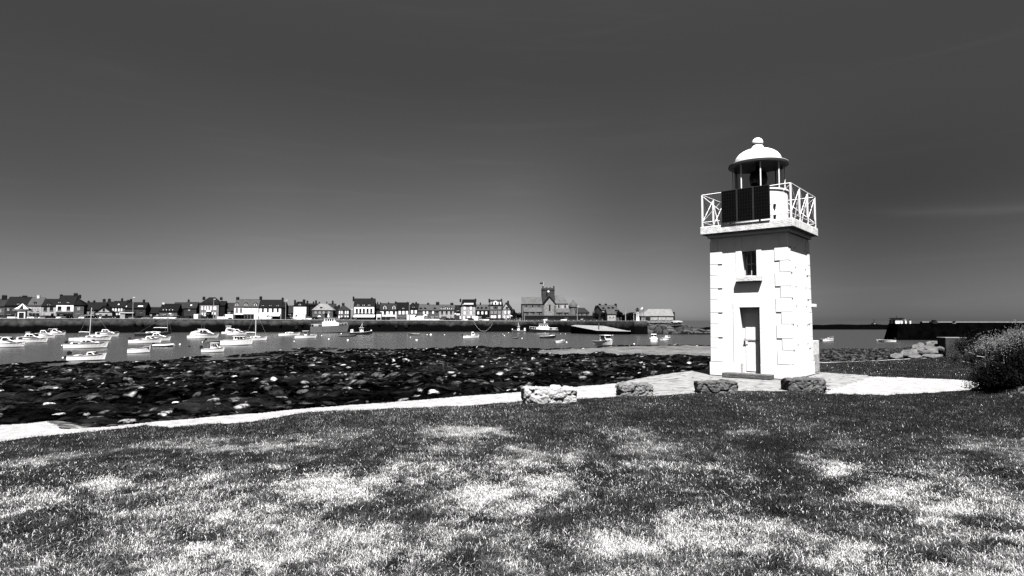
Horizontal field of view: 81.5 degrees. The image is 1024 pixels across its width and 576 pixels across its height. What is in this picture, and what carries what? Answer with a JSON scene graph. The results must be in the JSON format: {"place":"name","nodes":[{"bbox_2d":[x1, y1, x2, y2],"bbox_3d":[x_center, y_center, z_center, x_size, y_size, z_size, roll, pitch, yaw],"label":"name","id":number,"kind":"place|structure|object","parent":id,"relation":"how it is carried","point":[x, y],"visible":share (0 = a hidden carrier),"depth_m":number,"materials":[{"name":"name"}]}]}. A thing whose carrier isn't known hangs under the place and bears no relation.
{"place":"outdoors","nodes":[
{"label":"outdoors","id":0,"kind":"place"},
{"bbox_2d":[407,315,418,319],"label":"parked camper","id":1,"kind":"object","parent":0,"point":[412,317],"visible":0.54,"depth_m":292.13,"materials":[{"name":"white paint"}]},
{"bbox_2d":[0,358,983,441],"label":"path","id":2,"kind":"structure","parent":0,"point":[872,385],"depth_m":12.38,"materials":[{"name":"white concrete"}]},
{"bbox_2d":[521,385,576,403],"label":"stone block","id":3,"kind":"structure","parent":2,"relation":"on","point":[551,394],"depth_m":11.87,"materials":[{"name":"stone"}]},
{"bbox_2d":[616,381,652,395],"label":"stone block","id":4,"kind":"structure","parent":2,"relation":"on","point":[624,388],"depth_m":13.03,"materials":[{"name":"grey stone"}]},
{"bbox_2d":[890,353,903,358],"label":"granite slab","id":5,"kind":"structure","parent":2,"relation":"on","point":[896,355],"depth_m":25.93,"materials":[{"name":"grey stone"}]},
{"bbox_2d":[915,345,938,355],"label":"granite slab","id":6,"kind":"structure","parent":2,"relation":"on","point":[925,349],"depth_m":26.77,"materials":[{"name":"grey stone"}]},
{"bbox_2d":[0,339,1015,428],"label":"foreshore","id":7,"kind":"structure","parent":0,"point":[193,387],"depth_m":41.67,"materials":[{"name":"black stone"}]},
{"bbox_2d":[118,419,136,423],"bbox_3d":[-13.796,4.817,21.317,0.567,0.253,0.434,2,-4,-37],"label":"shore boulder","id":8,"kind":"object","parent":7,"relation":"on","point":[127,421],"visible":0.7,"depth_m":21.21,"materials":[{"name":"stone"}]},
{"bbox_2d":[900,348,918,358],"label":"granite slab","id":9,"kind":"structure","parent":7,"relation":"on","point":[911,351],"depth_m":26.41,"materials":[{"name":"grey stone"}]},
{"bbox_3d":[19.254,3.712,27.836,3.154,1.596,2.034,0,-3,0],"label":"outcrop base","id":10,"kind":"object","parent":7,"relation":"on","visible":0},
{"bbox_2d":[925,341,936,346],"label":"granite slab","id":11,"kind":"structure","parent":10,"relation":"on","point":[931,343],"depth_m":27.74,"materials":[{"name":"stone"}]},
{"bbox_2d":[936,337,966,356],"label":"concrete block","id":12,"kind":"structure","parent":10,"relation":"on","point":[943,342],"depth_m":26.91,"materials":[{"name":"grey concrete"}]},
{"bbox_2d":[0,348,1023,575],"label":"lawn","id":13,"kind":"structure","parent":0,"point":[988,396],"depth_m":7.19,"materials":[{"name":"plant"}]},
{"bbox_2d":[922,354,942,357],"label":"granite slab","id":14,"kind":"structure","parent":13,"relation":"on","point":[932,355],"depth_m":25.93,"materials":[{"name":"grey stone"}]},
{"bbox_2d":[934,328,995,359],"bbox_3d":[19.531,2.388,24.695,3.102,1.433,1.924,0,-3,0],"label":"shrub","id":15,"kind":"object","parent":13,"relation":"on","point":[959,346],"visible":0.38,"depth_m":24.98,"materials":[{"name":"grey plant"}]},
{"bbox_2d":[952,346,996,365],"bbox_3d":[17.266,2.560,22.023,1.728,0.818,1.518,2,-4,-27],"label":"shrub","id":16,"kind":"object","parent":13,"relation":"on","point":[978,352],"visible":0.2,"depth_m":22.01,"materials":[{"name":"grey plant"}]},
{"bbox_2d":[939,348,1017,363],"bbox_3d":[17.010,2.424,20.778,4.059,0.644,1.861,0,-3,0],"label":"shrub","id":17,"kind":"object","parent":13,"relation":"on","point":[982,357],"visible":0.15,"depth_m":20.93,"materials":[{"name":"grey plant"}]},
{"bbox_2d":[962,352,1013,372],"bbox_3d":[13.821,2.101,16.572,2.154,0.719,1.723,2,-4,-30],"label":"shrub","id":18,"kind":"object","parent":13,"relation":"on","point":[979,364],"visible":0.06,"depth_m":16.73,"materials":[{"name":"grey plant"}]},
{"bbox_2d":[959,330,1018,359],"bbox_3d":[19.384,2.300,23.737,2.954,1.328,2.572,2,-4,-29],"label":"shrub","id":19,"kind":"object","parent":13,"relation":"on","point":[982,344],"visible":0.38,"depth_m":23.88,"materials":[{"name":"grey plant"}]},
{"bbox_2d":[987,324,1023,350],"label":"shrub","id":20,"kind":"object","parent":13,"relation":"on","point":[1008,337],"visible":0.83,"depth_m":22.81,"materials":[{"name":"grey plant"}]},
{"bbox_2d":[0,321,1023,368],"bbox_3d":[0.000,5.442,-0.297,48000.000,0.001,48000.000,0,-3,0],"label":"water","id":21,"kind":"structure","parent":0,"point":[116,348],"depth_m":147.10,"materials":[{"name":"grey liquid"}]},
{"bbox_2d":[0,337,25,347],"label":"moored boat","id":22,"kind":"object","parent":21,"relation":"on","point":[8,342],"visible":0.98,"depth_m":120.15,"materials":[{"name":"white plastic"}]},
{"bbox_2d":[15,334,48,342],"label":"moored boat","id":23,"kind":"object","parent":21,"relation":"on","point":[31,338],"visible":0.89,"depth_m":144.42,"materials":[{"name":"white paint"}]},
{"bbox_2d":[35,330,55,337],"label":"moored boat","id":24,"kind":"object","parent":21,"relation":"on","point":[43,333],"visible":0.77,"depth_m":181.55,"materials":[{"name":"white paint"}]},
{"bbox_2d":[50,329,65,334],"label":"moored boat","id":25,"kind":"object","parent":21,"relation":"on","point":[55,331],"visible":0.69,"depth_m":216.74,"materials":[{"name":"white paint"}]},
{"bbox_2d":[62,350,106,360],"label":"moored boat","id":26,"kind":"object","parent":21,"relation":"on","point":[92,356],"visible":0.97,"depth_m":80.47,"materials":[{"name":"white plastic"}]},
{"bbox_2d":[61,339,108,347],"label":"moored boat","id":27,"kind":"object","parent":21,"relation":"on","point":[89,343],"visible":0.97,"depth_m":116.24,"materials":[{"name":"white plastic"}]},
{"bbox_2d":[74,308,111,340],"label":"sailing boat","id":28,"kind":"object","parent":21,"relation":"on","point":[98,338],"visible":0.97,"depth_m":159.15,"materials":[{"name":"white paint"}]},
{"bbox_2d":[90,329,118,336],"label":"moored boat","id":29,"kind":"object","parent":21,"relation":"on","point":[104,332],"visible":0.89,"depth_m":194.85,"materials":[{"name":"white paint"}]},
{"bbox_2d":[127,345,150,352],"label":"moored boat","id":30,"kind":"object","parent":21,"relation":"on","point":[146,349],"visible":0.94,"depth_m":98.85,"materials":[{"name":"white wood"}]},
{"bbox_2d":[128,336,161,342],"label":"moored boat","id":31,"kind":"object","parent":21,"relation":"on","point":[150,339],"visible":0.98,"depth_m":141.66,"materials":[{"name":"white paint"}]},
{"bbox_2d":[134,315,171,335],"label":"sailing boat","id":32,"kind":"object","parent":21,"relation":"on","point":[151,333],"visible":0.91,"depth_m":204.96,"materials":[{"name":"paint"}]},
{"bbox_2d":[141,333,170,340],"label":"moored boat","id":33,"kind":"object","parent":21,"relation":"on","point":[160,335],"visible":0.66,"depth_m":156.14,"materials":[{"name":"white paint"}]},
{"bbox_2d":[151,342,174,346],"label":"inflatable dinghy","id":34,"kind":"object","parent":21,"relation":"on","point":[161,345],"visible":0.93,"depth_m":121.95,"materials":[{"name":"white rubber"}]},
{"bbox_2d":[187,329,218,337],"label":"moored boat","id":35,"kind":"object","parent":21,"relation":"on","point":[201,333],"visible":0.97,"depth_m":181.06,"materials":[{"name":"white paint"}]},
{"bbox_2d":[200,343,224,352],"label":"moored boat","id":36,"kind":"object","parent":21,"relation":"on","point":[215,347],"visible":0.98,"depth_m":101.53,"materials":[{"name":"white plastic"}]},
{"bbox_2d":[220,335,253,345],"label":"moored boat","id":37,"kind":"object","parent":21,"relation":"on","point":[240,340],"visible":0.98,"depth_m":129.90,"materials":[{"name":"white paint"}]},
{"bbox_2d":[227,329,246,334],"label":"moored boat","id":38,"kind":"object","parent":21,"relation":"on","point":[237,332],"visible":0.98,"depth_m":222.63,"materials":[{"name":"white paint"}]},
{"bbox_2d":[246,312,266,340],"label":"sailing boat","id":39,"kind":"object","parent":21,"relation":"on","point":[257,338],"visible":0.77,"depth_m":159.32,"materials":[{"name":"white paint"}]},
{"bbox_2d":[279,332,299,335],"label":"moored boat","id":40,"kind":"object","parent":21,"relation":"on","point":[289,334],"visible":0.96,"depth_m":210.37,"materials":[{"name":"white paint"}]},
{"bbox_2d":[295,331,316,337],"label":"moored boat","id":41,"kind":"object","parent":21,"relation":"on","point":[306,335],"visible":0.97,"depth_m":181.44,"materials":[{"name":"white paint"}]},
{"bbox_2d":[0,318,647,333],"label":"quay wall","id":42,"kind":"structure","parent":21,"relation":"on","point":[66,325],"depth_m":272.79,"materials":[{"name":"stone"}]},
{"bbox_2d":[571,323,630,334],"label":"slipway","id":43,"kind":"structure","parent":42,"relation":"attached to","point":[585,329],"depth_m":237.62,"materials":[{"name":"concrete"}]},
{"bbox_2d":[310,313,348,332],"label":"fishing boat","id":44,"kind":"object","parent":21,"relation":"on","point":[330,325],"visible":0.99,"depth_m":259.30,"materials":[{"name":"grey paint"}]},
{"bbox_2d":[350,325,372,334],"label":"fishing boat","id":45,"kind":"object","parent":21,"relation":"on","point":[361,332],"visible":0.99,"depth_m":228.91,"materials":[{"name":"paint"}]},
{"bbox_2d":[462,332,478,337],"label":"moored boat","id":46,"kind":"object","parent":21,"relation":"on","point":[473,335],"visible":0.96,"depth_m":183.63,"materials":[{"name":"white paint"}]},
{"bbox_2d":[528,319,557,332],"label":"fishing boat","id":47,"kind":"object","parent":21,"relation":"on","point":[542,328],"visible":0.99,"depth_m":268.08,"materials":[{"name":"paint"}]},
{"bbox_2d":[593,335,612,345],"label":"moored boat","id":48,"kind":"object","parent":21,"relation":"on","point":[605,340],"visible":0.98,"depth_m":129.48,"materials":[{"name":"white plastic"}]},
{"bbox_2d":[649,334,657,341],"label":"moored boat","id":49,"kind":"object","parent":21,"relation":"on","point":[653,338],"visible":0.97,"depth_m":153.07,"materials":[{"name":"white plastic"}]},
{"bbox_2d":[700,324,887,329],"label":"reef","id":50,"kind":"object","parent":21,"relation":"in","point":[850,327],"visible":0.29,"depth_m":359.82,"materials":[{"name":"stone"}]},
{"bbox_2d":[884,322,1023,339],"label":"pier","id":51,"kind":"structure","parent":21,"relation":"in","point":[924,331],"depth_m":164.98,"materials":[{"name":"stone"}]},
{"bbox_2d":[889,316,903,323],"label":"pier hut","id":52,"kind":"object","parent":51,"relation":"on","point":[896,320],"visible":1,"depth_m":167.00,"materials":[{"name":"white paint"}]},
{"bbox_2d":[0,0,1023,320],"label":"sky","id":53,"kind":"structure","parent":0,"point":[155,152],"materials":[{"name":"grey"}]},
{"bbox_2d":[648,323,710,334],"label":"headland","id":54,"kind":"structure","parent":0,"point":[663,328],"depth_m":236.66,"materials":[{"name":"grey stone"}]},
{"bbox_2d":[637,309,674,322],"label":"lifeboat house","id":55,"kind":"structure","parent":54,"relation":"on","point":[659,315],"depth_m":249.01,"materials":[{"name":"stone"}]},
{"bbox_2d":[618,369,869,395],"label":"stone terrace","id":56,"kind":"structure","parent":0,"point":[674,383],"depth_m":16.18,"materials":[{"name":"white stone"}]},
{"bbox_2d":[694,379,737,392],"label":"stone block","id":57,"kind":"structure","parent":56,"relation":"on","point":[717,386],"depth_m":13.47,"materials":[{"name":"stone"}]},
{"bbox_2d":[700,138,819,379],"bbox_3d":[7.748,-1.008,18.413,2.666,7.321,3.436,-3,-4,40],"label":"lighthouse","id":58,"kind":"object","parent":56,"relation":"on","point":[761,305],"visible":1,"depth_m":17.49,"materials":[{"name":"white paint"}]},
{"bbox_2d":[735,234,761,281],"bbox_3d":[6.967,-0.867,17.449,0.756,1.366,0.378,-3,-4,40],"label":"window","id":59,"kind":"structure","parent":58,"relation":"in","point":[752,260],"depth_m":17.53,"materials":[{"name":"white glass"}]},
{"bbox_2d":[742,308,760,373],"bbox_3d":[7.045,1.565,17.411,0.570,1.954,0.096,-3,-4,40],"label":"door","id":60,"kind":"structure","parent":58,"relation":"in","point":[750,316],"depth_m":17.44,"materials":[{"name":"white paint"}]},
{"bbox_2d":[780,376,826,391],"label":"stone block","id":61,"kind":"structure","parent":56,"relation":"on","point":[803,383],"depth_m":13.76,"materials":[{"name":"stone"}]},
{"bbox_2d":[1016,385,1023,393],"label":"sandy bank","id":62,"kind":"structure","parent":0,"point":[1019,388],"depth_m":12.55,"materials":[{"name":"sand"}]},
{"bbox_2d":[955,357,1013,389],"bbox_3d":[11.194,2.031,13.753,1.361,0.860,1.184,2,-4,-29],"label":"shrub","id":63,"kind":"object","parent":62,"relation":"on","point":[981,385],"visible":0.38,"depth_m":13.78,"materials":[{"name":"black plant"}]},
{"bbox_2d":[971,340,1023,387],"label":"shrub","id":64,"kind":"object","parent":62,"relation":"on","point":[1007,377],"visible":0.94,"depth_m":12.94,"materials":[{"name":"black plant"}]},
{"bbox_2d":[963,340,1019,375],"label":"dead stalks","id":65,"kind":"object","parent":64,"relation":"in","point":[984,355],"visible":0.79,"depth_m":13.29,"materials":[{"name":"black plant"}]},
{"bbox_2d":[975,340,1023,372],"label":"shrub","id":66,"kind":"object","parent":62,"relation":"on","point":[1019,351],"visible":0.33,"depth_m":13.27,"materials":[{"name":"black plant"}]},
{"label":"quay road","id":67,"kind":"structure","parent":0,"visible":0},
{"bbox_2d":[0,299,7,314],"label":"house","id":68,"kind":"structure","parent":67,"relation":"on","point":[2,306],"depth_m":265.37,"materials":[{"name":"stone"}]},
{"bbox_2d":[2,295,31,316],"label":"house","id":69,"kind":"structure","parent":67,"relation":"on","point":[12,303],"depth_m":267.70,"materials":[{"name":"stone"}]},
{"bbox_2d":[12,304,31,316],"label":"carousel","id":70,"kind":"object","parent":67,"relation":"on","point":[22,307],"visible":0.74,"depth_m":258.66,"materials":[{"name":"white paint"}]},
{"bbox_2d":[17,312,26,317],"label":"ticket booth","id":71,"kind":"object","parent":67,"relation":"on","point":[22,314],"visible":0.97,"depth_m":255.11,"materials":[{"name":"white plastic"}]},
{"bbox_2d":[27,294,45,315],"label":"house","id":72,"kind":"structure","parent":67,"relation":"on","point":[35,304],"depth_m":268.96,"materials":[{"name":"stone"}]},
{"bbox_2d":[41,299,58,315],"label":"house","id":73,"kind":"structure","parent":67,"relation":"on","point":[48,307],"depth_m":270.28,"materials":[{"name":"paint"}]},
{"bbox_2d":[56,293,80,317],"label":"house","id":74,"kind":"structure","parent":67,"relation":"on","point":[65,304],"depth_m":272.27,"materials":[{"name":"paint"}]},
{"bbox_2d":[74,298,87,317],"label":"house","id":75,"kind":"structure","parent":67,"relation":"on","point":[80,306],"depth_m":273.46,"materials":[{"name":"stone"}]},
{"bbox_2d":[86,300,108,315],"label":"house","id":76,"kind":"structure","parent":67,"relation":"on","point":[94,306],"depth_m":278.22,"materials":[{"name":"stone"}]},
{"bbox_2d":[95,306,115,315],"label":"house","id":77,"kind":"structure","parent":67,"relation":"on","point":[105,311],"depth_m":272.92,"materials":[{"name":"white stone"}]},
{"bbox_2d":[111,298,127,314],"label":"house","id":78,"kind":"structure","parent":67,"relation":"on","point":[117,307],"depth_m":277.86,"materials":[{"name":"stone"}]},
{"bbox_2d":[119,312,134,318],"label":"bus shelter","id":79,"kind":"object","parent":67,"relation":"on","point":[124,315],"visible":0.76,"depth_m":269.18,"materials":[{"name":"white paint"}]},
{"bbox_2d":[125,299,150,318],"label":"house","id":80,"kind":"structure","parent":67,"relation":"on","point":[143,308],"depth_m":280.07,"materials":[{"name":"stone"}]},
{"bbox_2d":[148,307,159,318],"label":"house","id":81,"kind":"structure","parent":67,"relation":"on","point":[153,312],"depth_m":285.45,"materials":[{"name":"stone"}]},
{"bbox_2d":[159,302,182,315],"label":"house","id":82,"kind":"structure","parent":67,"relation":"on","point":[172,309],"depth_m":281.79,"materials":[{"name":"stone"}]},
{"bbox_2d":[174,299,200,315],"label":"house","id":83,"kind":"structure","parent":67,"relation":"on","point":[183,304],"depth_m":294.58,"materials":[{"name":"stone"}]},
{"bbox_2d":[184,302,199,316],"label":"house","id":84,"kind":"structure","parent":67,"relation":"on","point":[191,309],"depth_m":286.41,"materials":[{"name":"stone"}]},
{"bbox_2d":[199,296,222,318],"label":"house","id":85,"kind":"structure","parent":67,"relation":"on","point":[207,305],"depth_m":287.34,"materials":[{"name":"paint"}]},
{"bbox_2d":[219,301,227,319],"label":"house","id":86,"kind":"structure","parent":67,"relation":"on","point":[222,307],"depth_m":289.36,"materials":[{"name":"stone"}]},
{"bbox_2d":[226,303,234,319],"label":"house","id":87,"kind":"structure","parent":67,"relation":"on","point":[230,308],"depth_m":293.59,"materials":[{"name":"stone"}]},
{"bbox_2d":[234,296,261,318],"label":"house","id":88,"kind":"structure","parent":67,"relation":"on","point":[246,308],"depth_m":290.95,"materials":[{"name":"paint"}]},
{"bbox_2d":[258,297,283,318],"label":"house","id":89,"kind":"structure","parent":67,"relation":"on","point":[271,308],"depth_m":292.72,"materials":[{"name":"paint"}]},
{"bbox_2d":[281,302,288,318],"bbox_3d":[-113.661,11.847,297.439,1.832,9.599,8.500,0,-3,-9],"label":"house","id":90,"kind":"structure","parent":67,"relation":"on","point":[284,305],"depth_m":293.67,"materials":[{"name":"stone"}]},
{"bbox_2d":[288,305,293,317],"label":"house","id":91,"kind":"structure","parent":67,"relation":"on","point":[290,310],"depth_m":304.39,"materials":[{"name":"stone"}]},
{"bbox_2d":[293,314,306,319],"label":"parked camper","id":92,"kind":"object","parent":67,"relation":"on","point":[300,316],"visible":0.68,"depth_m":284.67,"materials":[{"name":"white paint"}]},
{"bbox_2d":[293,299,308,319],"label":"house","id":93,"kind":"structure","parent":67,"relation":"on","point":[301,307],"depth_m":294.64,"materials":[{"name":"white paint"}]},
{"bbox_2d":[308,301,317,317],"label":"house","id":94,"kind":"structure","parent":67,"relation":"on","point":[312,305],"depth_m":303.25,"materials":[{"name":"stone"}]},
{"bbox_2d":[312,304,335,319],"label":"house","id":95,"kind":"structure","parent":67,"relation":"on","point":[321,310],"depth_m":293.14,"materials":[{"name":"stone"}]},
{"bbox_2d":[338,302,350,317],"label":"house","id":96,"kind":"structure","parent":67,"relation":"on","point":[344,310],"depth_m":295.41,"materials":[{"name":"paint"}]},
{"bbox_2d":[353,296,375,319],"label":"house","id":97,"kind":"structure","parent":67,"relation":"on","point":[364,308],"depth_m":298.85,"materials":[{"name":"paint"}]},
{"bbox_2d":[380,301,396,319],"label":"house","id":98,"kind":"structure","parent":67,"relation":"on","point":[388,310],"depth_m":300.47,"materials":[{"name":"paint"}]},
{"bbox_2d":[396,301,409,319],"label":"house","id":99,"kind":"structure","parent":67,"relation":"on","point":[402,309],"depth_m":301.34,"materials":[{"name":"stone"}]},
{"bbox_2d":[409,302,418,315],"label":"house","id":100,"kind":"structure","parent":67,"relation":"on","point":[413,308],"depth_m":301.75,"materials":[{"name":"stone"}]},
{"bbox_2d":[418,303,429,318],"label":"house","id":101,"kind":"structure","parent":67,"relation":"on","point":[423,309],"depth_m":301.86,"materials":[{"name":"stone"}]},
{"bbox_2d":[428,301,439,318],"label":"house","id":102,"kind":"structure","parent":67,"relation":"on","point":[433,310],"depth_m":301.55,"materials":[{"name":"stone"}]},
{"bbox_2d":[439,302,454,318],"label":"house","id":103,"kind":"structure","parent":67,"relation":"on","point":[446,311],"depth_m":301.42,"materials":[{"name":"stone"}]},
{"bbox_2d":[454,305,460,319],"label":"house","id":104,"kind":"structure","parent":67,"relation":"on","point":[457,312],"depth_m":301.28,"materials":[{"name":"stone"}]},
{"bbox_2d":[460,298,475,320],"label":"house","id":105,"kind":"structure","parent":67,"relation":"on","point":[468,307],"depth_m":301.26,"materials":[{"name":"white paint"}]},
{"bbox_2d":[475,302,489,320],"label":"house","id":106,"kind":"structure","parent":67,"relation":"on","point":[482,311],"depth_m":301.00,"materials":[{"name":"stone"}]},
{"bbox_2d":[488,298,502,318],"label":"house","id":107,"kind":"structure","parent":67,"relation":"on","point":[495,307],"depth_m":300.89,"materials":[{"name":"paint"}]},
{"bbox_2d":[502,301,512,319],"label":"house","id":108,"kind":"structure","parent":67,"relation":"on","point":[506,310],"depth_m":300.53,"materials":[{"name":"paint"}]},
{"bbox_2d":[521,282,589,320],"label":"church","id":109,"kind":"structure","parent":67,"relation":"on","point":[548,302],"depth_m":319.13,"materials":[{"name":"stone"}]},
{"bbox_2d":[525,315,592,319],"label":"churchyard wall","id":110,"kind":"structure","parent":67,"relation":"on","point":[538,317],"depth_m":308.75,"materials":[{"name":"stone"}]},
{"bbox_2d":[594,303,618,320],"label":"house","id":111,"kind":"structure","parent":67,"relation":"on","point":[599,309],"depth_m":289.78,"materials":[{"name":"stone"}]},
{"bbox_2d":[604,309,615,320],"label":"house","id":112,"kind":"structure","parent":67,"relation":"on","point":[610,314],"depth_m":277.10,"materials":[{"name":"stone"}]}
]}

